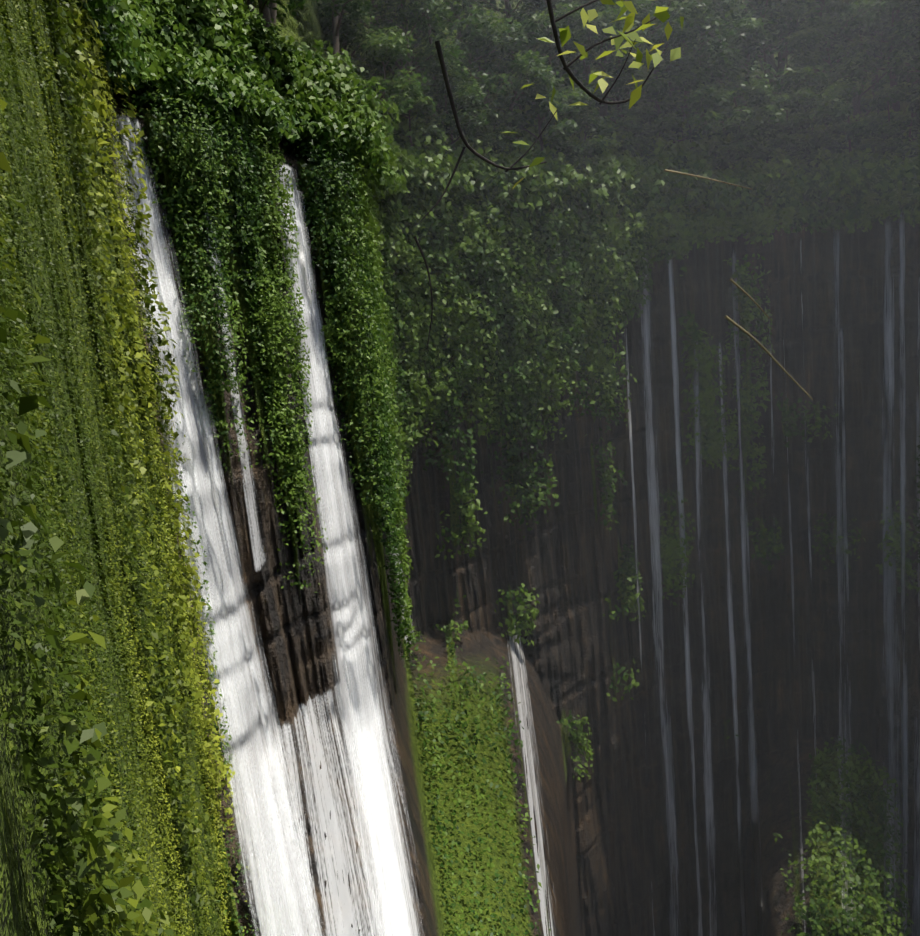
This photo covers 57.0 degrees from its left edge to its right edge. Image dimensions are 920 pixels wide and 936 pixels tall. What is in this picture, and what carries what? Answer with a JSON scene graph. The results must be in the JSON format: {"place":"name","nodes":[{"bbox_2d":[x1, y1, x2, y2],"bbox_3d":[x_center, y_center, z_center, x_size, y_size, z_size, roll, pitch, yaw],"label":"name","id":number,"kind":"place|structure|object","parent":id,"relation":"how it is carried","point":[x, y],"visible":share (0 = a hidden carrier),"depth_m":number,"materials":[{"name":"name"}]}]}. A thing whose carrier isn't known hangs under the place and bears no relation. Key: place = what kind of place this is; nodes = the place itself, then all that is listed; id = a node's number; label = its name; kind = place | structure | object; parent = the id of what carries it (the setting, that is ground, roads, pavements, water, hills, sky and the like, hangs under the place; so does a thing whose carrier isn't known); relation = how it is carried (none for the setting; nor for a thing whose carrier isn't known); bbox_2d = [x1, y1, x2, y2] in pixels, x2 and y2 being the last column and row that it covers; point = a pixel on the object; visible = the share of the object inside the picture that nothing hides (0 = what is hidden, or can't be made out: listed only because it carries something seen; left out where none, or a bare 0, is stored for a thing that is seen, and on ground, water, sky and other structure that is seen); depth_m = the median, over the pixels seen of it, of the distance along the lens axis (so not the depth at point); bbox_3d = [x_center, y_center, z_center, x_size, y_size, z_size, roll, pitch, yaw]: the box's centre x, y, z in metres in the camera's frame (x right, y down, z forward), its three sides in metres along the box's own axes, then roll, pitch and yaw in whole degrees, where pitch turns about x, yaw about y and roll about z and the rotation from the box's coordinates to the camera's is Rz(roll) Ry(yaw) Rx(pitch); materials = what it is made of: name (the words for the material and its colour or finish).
{"place":"outdoors","nodes":[
{"label":"outdoors","id":0,"kind":"place"},
{"bbox_2d":[108,113,323,935],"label":"waterfall","id":1,"kind":"structure","parent":0,"point":[277,781],"depth_m":39.59,"materials":[{"name":"liquid"}]},
{"bbox_2d":[0,0,919,935],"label":"cliff","id":2,"kind":"structure","parent":0,"point":[294,640],"depth_m":97.36,"materials":[{"name":"black stone"}]},
{"bbox_2d":[0,0,248,935],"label":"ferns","id":3,"kind":"object","parent":2,"relation":"on","point":[93,855],"visible":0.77,"depth_m":19.97,"materials":[{"name":"green plant"}]},
{"bbox_2d":[88,0,160,109],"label":"tree","id":4,"kind":"object","parent":2,"relation":"on","point":[147,30],"visible":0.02,"depth_m":37.89,"materials":[{"name":"green plant"}]},
{"bbox_2d":[0,0,252,935],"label":"ivy","id":5,"kind":"object","parent":2,"relation":"on","point":[42,477],"visible":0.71,"depth_m":13.13,"materials":[{"name":"green plant"}]},
{"bbox_2d":[176,0,220,45],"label":"tree","id":6,"kind":"object","parent":2,"relation":"on","point":[208,22],"visible":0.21,"depth_m":43.81,"materials":[{"name":"green plant"}]},
{"bbox_2d":[123,151,316,935],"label":"waterfall spray","id":7,"kind":"object","parent":2,"relation":"on","point":[154,244],"visible":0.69,"depth_m":38.84,"materials":[{"name":"white liquid"}]},
{"bbox_2d":[204,210,266,571],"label":"waterfall","id":8,"kind":"structure","parent":2,"relation":"on","point":[257,553],"depth_m":42.43,"materials":[{"name":"liquid"}]},
{"bbox_2d":[204,0,318,53],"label":"tree","id":9,"kind":"object","parent":2,"relation":"on","point":[291,5],"visible":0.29,"depth_m":50.50,"materials":[{"name":"green plant"}]},
{"bbox_2d":[258,0,271,29],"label":"tree","id":10,"kind":"object","parent":2,"relation":"on","point":[266,14],"depth_m":58.74,"materials":[{"name":"brown plant"}]},
{"bbox_2d":[269,0,276,24],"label":"tree","id":11,"kind":"object","parent":2,"relation":"on","point":[273,13],"depth_m":62.51,"materials":[{"name":"brown plant"}]},
{"bbox_2d":[249,39,299,149],"bbox_3d":[-11.664,-22.812,52.997,3.589,7.467,4.464,-5,10,-2],"label":"tree","id":12,"kind":"object","parent":2,"relation":"on","point":[290,73],"visible":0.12,"depth_m":51.62,"materials":[{"name":"green plant"}]},
{"bbox_2d":[117,82,463,935],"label":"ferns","id":13,"kind":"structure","parent":2,"relation":"on","point":[261,248],"depth_m":46.29,"materials":[{"name":"green plant"}]},
{"bbox_2d":[264,655,416,935],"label":"waterfall","id":14,"kind":"structure","parent":2,"relation":"on","point":[342,913],"depth_m":42.37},
{"bbox_2d":[310,0,379,61],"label":"tree","id":15,"kind":"object","parent":2,"relation":"on","point":[355,5],"depth_m":70.67,"materials":[{"name":"green plant"}]},
{"bbox_2d":[273,164,422,935],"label":"waterfall","id":16,"kind":"object","parent":2,"relation":"on","point":[390,866],"visible":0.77,"depth_m":50.11,"materials":[{"name":"white liquid"}]},
{"bbox_2d":[319,52,394,202],"bbox_3d":[-8.518,-25.057,62.962,5.726,10.413,5.604,-14,13,-40],"label":"tree","id":17,"kind":"object","parent":2,"relation":"on","point":[352,72],"depth_m":60.94,"materials":[{"name":"green plant"}]},
{"bbox_2d":[317,5,399,93],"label":"tree","id":18,"kind":"object","parent":2,"relation":"on","point":[343,40],"depth_m":75.68,"materials":[{"name":"green plant"}]},
{"bbox_2d":[317,0,452,103],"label":"tree","id":19,"kind":"object","parent":2,"relation":"on","point":[375,18],"depth_m":83.51,"materials":[{"name":"green plant"}]},
{"bbox_2d":[353,26,430,124],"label":"tree","id":20,"kind":"object","parent":2,"relation":"on","point":[392,47],"depth_m":72.79,"materials":[{"name":"green plant"}]},
{"bbox_2d":[393,54,402,79],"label":"tree","id":21,"kind":"object","parent":2,"relation":"on","point":[397,64],"depth_m":92.36,"materials":[{"name":"green plant"}]},
{"bbox_2d":[393,531,414,643],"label":"ivy","id":22,"kind":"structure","parent":2,"relation":"on","point":[402,597],"depth_m":78.50,"materials":[{"name":"plant"}]},
{"bbox_2d":[348,0,468,118],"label":"tree","id":23,"kind":"object","parent":2,"relation":"on","point":[403,9],"depth_m":78.50,"materials":[{"name":"green plant"}]},
{"bbox_2d":[343,0,487,122],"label":"tree","id":24,"kind":"object","parent":2,"relation":"on","point":[468,45],"depth_m":84.05,"materials":[{"name":"green plant"}]},
{"bbox_2d":[410,34,423,78],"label":"tree","id":25,"kind":"object","parent":2,"relation":"on","point":[412,61],"depth_m":100.90,"materials":[{"name":"green plant"}]},
{"bbox_2d":[382,93,453,199],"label":"tree","id":26,"kind":"object","parent":2,"relation":"on","point":[421,108],"depth_m":78.34,"materials":[{"name":"green plant"}]},
{"bbox_2d":[407,0,476,122],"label":"tree","id":27,"kind":"object","parent":2,"relation":"on","point":[436,95],"depth_m":84.55,"materials":[{"name":"green plant"}]},
{"bbox_2d":[421,51,488,156],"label":"tree","id":28,"kind":"object","parent":2,"relation":"on","point":[462,107],"depth_m":81.11,"materials":[{"name":"green plant"}]},
{"bbox_2d":[383,0,541,112],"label":"tree","id":29,"kind":"object","parent":2,"relation":"on","point":[459,36],"depth_m":91.24,"materials":[{"name":"green plant"}]},
{"bbox_2d":[402,0,535,124],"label":"tree","id":30,"kind":"object","parent":2,"relation":"on","point":[498,62],"depth_m":86.02,"materials":[{"name":"green plant"}]},
{"bbox_2d":[448,0,489,106],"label":"tree","id":31,"kind":"object","parent":2,"relation":"on","point":[480,68],"depth_m":97.42,"materials":[{"name":"green plant"}]},
{"bbox_2d":[470,108,518,172],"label":"tree","id":32,"kind":"object","parent":2,"relation":"on","point":[493,118],"depth_m":85.37,"materials":[{"name":"green plant"}]},
{"bbox_2d":[424,8,565,138],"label":"tree","id":33,"kind":"object","parent":2,"relation":"on","point":[534,69],"depth_m":87.38,"materials":[{"name":"green plant"}]},
{"bbox_2d":[75,0,919,247],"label":"rim bushes","id":34,"kind":"object","parent":2,"relation":"on","point":[323,103],"visible":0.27,"depth_m":63.35,"materials":[{"name":"green plant"}]},
{"bbox_2d":[462,0,570,116],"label":"tree","id":35,"kind":"object","parent":2,"relation":"on","point":[510,23],"depth_m":94.80,"materials":[{"name":"green plant"}]},
{"bbox_2d":[481,0,555,86],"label":"tree","id":36,"kind":"object","parent":2,"relation":"on","point":[510,9],"depth_m":106.01,"materials":[{"name":"green plant"}]},
{"bbox_2d":[507,623,559,935],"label":"waterfall","id":37,"kind":"structure","parent":2,"relation":"on","point":[541,877],"depth_m":70.60,"materials":[{"name":"liquid"}]},
{"bbox_2d":[414,0,655,349],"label":"branches","id":38,"kind":"object","parent":2,"relation":"on","point":[553,20],"visible":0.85,"depth_m":2.41,"materials":[{"name":"black wood"}]},
{"bbox_2d":[501,0,683,188],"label":"leaves","id":39,"kind":"object","parent":38,"relation":"attached to","point":[662,14],"visible":0.98,"depth_m":2.46,"materials":[{"name":"green plant"}]},
{"bbox_2d":[498,71,584,150],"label":"tree","id":40,"kind":"object","parent":2,"relation":"on","point":[510,121],"depth_m":87.77,"materials":[{"name":"green plant"}]},
{"bbox_2d":[477,0,616,119],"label":"tree","id":41,"kind":"object","parent":2,"relation":"on","point":[496,8],"depth_m":100.48,"materials":[{"name":"green plant"}]},
{"bbox_2d":[500,0,603,118],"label":"tree","id":42,"kind":"object","parent":2,"relation":"on","point":[573,46],"depth_m":93.16,"materials":[{"name":"green plant"}]},
{"bbox_2d":[500,0,606,90],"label":"tree","id":43,"kind":"object","parent":2,"relation":"on","point":[552,38],"depth_m":94.09,"materials":[{"name":"green plant"}]},
{"bbox_2d":[535,85,596,157],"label":"tree","id":44,"kind":"object","parent":2,"relation":"on","point":[579,116],"depth_m":91.67,"materials":[{"name":"green plant"}]},
{"bbox_2d":[531,5,641,120],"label":"tree","id":45,"kind":"object","parent":2,"relation":"on","point":[600,37],"depth_m":95.47,"materials":[{"name":"green plant"}]},
{"bbox_2d":[562,106,617,214],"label":"tree","id":46,"kind":"object","parent":2,"relation":"on","point":[590,153],"depth_m":93.34,"materials":[{"name":"green plant"}]},
{"bbox_2d":[582,5,623,111],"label":"tree","id":47,"kind":"object","parent":2,"relation":"on","point":[588,69],"depth_m":108.60,"materials":[{"name":"green plant"}]},
{"bbox_2d":[566,0,652,137],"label":"tree","id":48,"kind":"object","parent":2,"relation":"on","point":[619,58],"depth_m":95.42,"materials":[{"name":"green plant"}]},
{"bbox_2d":[587,0,664,124],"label":"tree","id":49,"kind":"object","parent":2,"relation":"on","point":[639,10],"depth_m":96.05,"materials":[{"name":"green plant"}]},
{"bbox_2d":[573,0,681,89],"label":"tree","id":50,"kind":"object","parent":2,"relation":"on","point":[640,45],"depth_m":104.61,"materials":[{"name":"green plant"}]},
{"bbox_2d":[348,150,919,935],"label":"ivy","id":51,"kind":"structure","parent":2,"relation":"on","point":[486,284],"depth_m":90.12,"materials":[{"name":"green plant"}]},
{"bbox_2d":[717,340,745,935],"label":"waterfall","id":52,"kind":"structure","parent":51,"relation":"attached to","point":[733,665],"depth_m":111.24,"materials":[{"name":"liquid"}]},
{"bbox_2d":[731,247,764,935],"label":"waterfall","id":53,"kind":"structure","parent":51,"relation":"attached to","point":[755,845],"depth_m":109.37,"materials":[{"name":"liquid"}]},
{"bbox_2d":[783,340,805,931],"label":"waterfall","id":54,"kind":"structure","parent":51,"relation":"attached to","point":[792,583],"depth_m":110.12,"materials":[{"name":"liquid"}]},
{"bbox_2d":[799,240,819,875],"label":"waterfall","id":55,"kind":"structure","parent":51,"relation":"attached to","point":[809,537],"depth_m":109.67,"materials":[{"name":"liquid"}]},
{"bbox_2d":[831,230,853,929],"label":"waterfall","id":56,"kind":"structure","parent":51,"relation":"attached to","point":[839,531],"depth_m":108.99,"materials":[{"name":"liquid"}]},
{"bbox_2d":[874,217,906,934],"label":"waterfall","id":57,"kind":"structure","parent":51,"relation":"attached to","point":[888,575],"depth_m":107.42,"materials":[{"name":"liquid"}]},
{"bbox_2d":[625,329,655,935],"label":"waterfall","id":58,"kind":"structure","parent":2,"relation":"on","point":[632,473],"depth_m":101.55,"materials":[{"name":"liquid"}]},
{"bbox_2d":[614,0,700,110],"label":"tree","id":59,"kind":"object","parent":2,"relation":"on","point":[654,25],"depth_m":113.75,"materials":[{"name":"green plant"}]},
{"bbox_2d":[640,254,686,935],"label":"waterfall","id":60,"kind":"structure","parent":2,"relation":"on","point":[656,542],"depth_m":105.18,"materials":[{"name":"liquid"}]},
{"bbox_2d":[599,0,732,155],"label":"tree","id":61,"kind":"object","parent":2,"relation":"on","point":[671,42],"depth_m":97.45,"materials":[{"name":"green plant"}]},
{"bbox_2d":[608,0,752,126],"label":"tree","id":62,"kind":"object","parent":2,"relation":"on","point":[693,19],"depth_m":98.19,"materials":[{"name":"green plant"}]},
{"bbox_2d":[635,0,735,95],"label":"tree","id":63,"kind":"object","parent":2,"relation":"on","point":[669,83],"depth_m":102.94,"materials":[{"name":"green plant"}]},
{"bbox_2d":[668,252,703,935],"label":"waterfall","id":64,"kind":"structure","parent":2,"relation":"on","point":[677,444],"depth_m":105.76,"materials":[{"name":"liquid"}]},
{"bbox_2d":[643,39,734,148],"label":"tree","id":65,"kind":"object","parent":2,"relation":"on","point":[695,98],"depth_m":98.58,"materials":[{"name":"green plant"}]},
{"bbox_2d":[649,1,755,118],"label":"tree","id":66,"kind":"object","parent":2,"relation":"on","point":[695,47],"depth_m":114.31,"materials":[{"name":"green plant"}]},
{"bbox_2d":[624,0,787,126],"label":"tree","id":67,"kind":"object","parent":2,"relation":"on","point":[769,53],"depth_m":107.84,"materials":[{"name":"green plant"}]},
{"bbox_2d":[692,341,724,935],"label":"waterfall","id":68,"kind":"structure","parent":2,"relation":"on","point":[708,808],"depth_m":110.22,"materials":[{"name":"liquid"}]},
{"bbox_2d":[665,0,767,129],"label":"tree","id":69,"kind":"object","parent":2,"relation":"on","point":[737,19],"depth_m":100.08,"materials":[{"name":"green plant"}]},
{"bbox_2d":[700,79,771,170],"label":"tree","id":70,"kind":"object","parent":2,"relation":"on","point":[743,128],"depth_m":99.19,"materials":[{"name":"green plant"}]},
{"bbox_2d":[664,169,812,399],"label":"tan twigs","id":71,"kind":"object","parent":2,"relation":"on","point":[740,327],"visible":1,"depth_m":1.46,"materials":[{"name":"brown wood"}]},
{"bbox_2d":[695,0,793,121],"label":"tree","id":72,"kind":"object","parent":2,"relation":"on","point":[767,66],"depth_m":103.17,"materials":[{"name":"green plant"}]},
{"bbox_2d":[703,0,796,108],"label":"tree","id":73,"kind":"object","parent":2,"relation":"on","point":[764,38],"depth_m":102.67,"materials":[{"name":"green plant"}]},
{"bbox_2d":[711,0,838,115],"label":"tree","id":74,"kind":"object","parent":2,"relation":"on","point":[789,29],"depth_m":103.53,"materials":[{"name":"green plant"}]},
{"bbox_2d":[768,279,785,932],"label":"waterfall","id":75,"kind":"structure","parent":2,"relation":"on","point":[772,424],"depth_m":107.24,"materials":[{"name":"liquid"}]},
{"bbox_2d":[763,0,791,82],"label":"tree","id":76,"kind":"object","parent":2,"relation":"on","point":[772,58],"depth_m":121.60,"materials":[{"name":"green plant"}]},
{"bbox_2d":[732,78,825,209],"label":"tree","id":77,"kind":"object","parent":2,"relation":"on","point":[772,124],"depth_m":99.69,"materials":[{"name":"green plant"}]},
{"bbox_2d":[768,0,826,93],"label":"tree","id":78,"kind":"object","parent":2,"relation":"on","point":[779,55],"depth_m":107.73,"materials":[{"name":"green plant"}]},
{"bbox_2d":[769,26,830,138],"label":"tree","id":79,"kind":"object","parent":2,"relation":"on","point":[793,69],"depth_m":101.66,"materials":[{"name":"green plant"}]},
{"bbox_2d":[771,16,876,126],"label":"tree","id":80,"kind":"object","parent":2,"relation":"on","point":[854,64],"depth_m":102.38,"materials":[{"name":"green plant"}]},
{"bbox_2d":[838,328,857,919],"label":"waterfall","id":81,"kind":"structure","parent":2,"relation":"on","point":[843,449],"depth_m":108.47,"materials":[{"name":"liquid"}]},
{"bbox_2d":[897,212,908,931],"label":"waterfall","id":82,"kind":"structure","parent":2,"relation":"on","point":[905,731],"depth_m":106.30,"materials":[{"name":"liquid"}]},
{"bbox_2d":[907,282,919,935],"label":"waterfall","id":83,"kind":"structure","parent":2,"relation":"on","point":[916,896],"depth_m":111.51,"materials":[{"name":"liquid"}]},
{"bbox_2d":[246,0,919,935],"label":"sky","id":84,"kind":"structure","parent":0,"point":[850,81],"materials":[{"name":"grey"}]}
]}

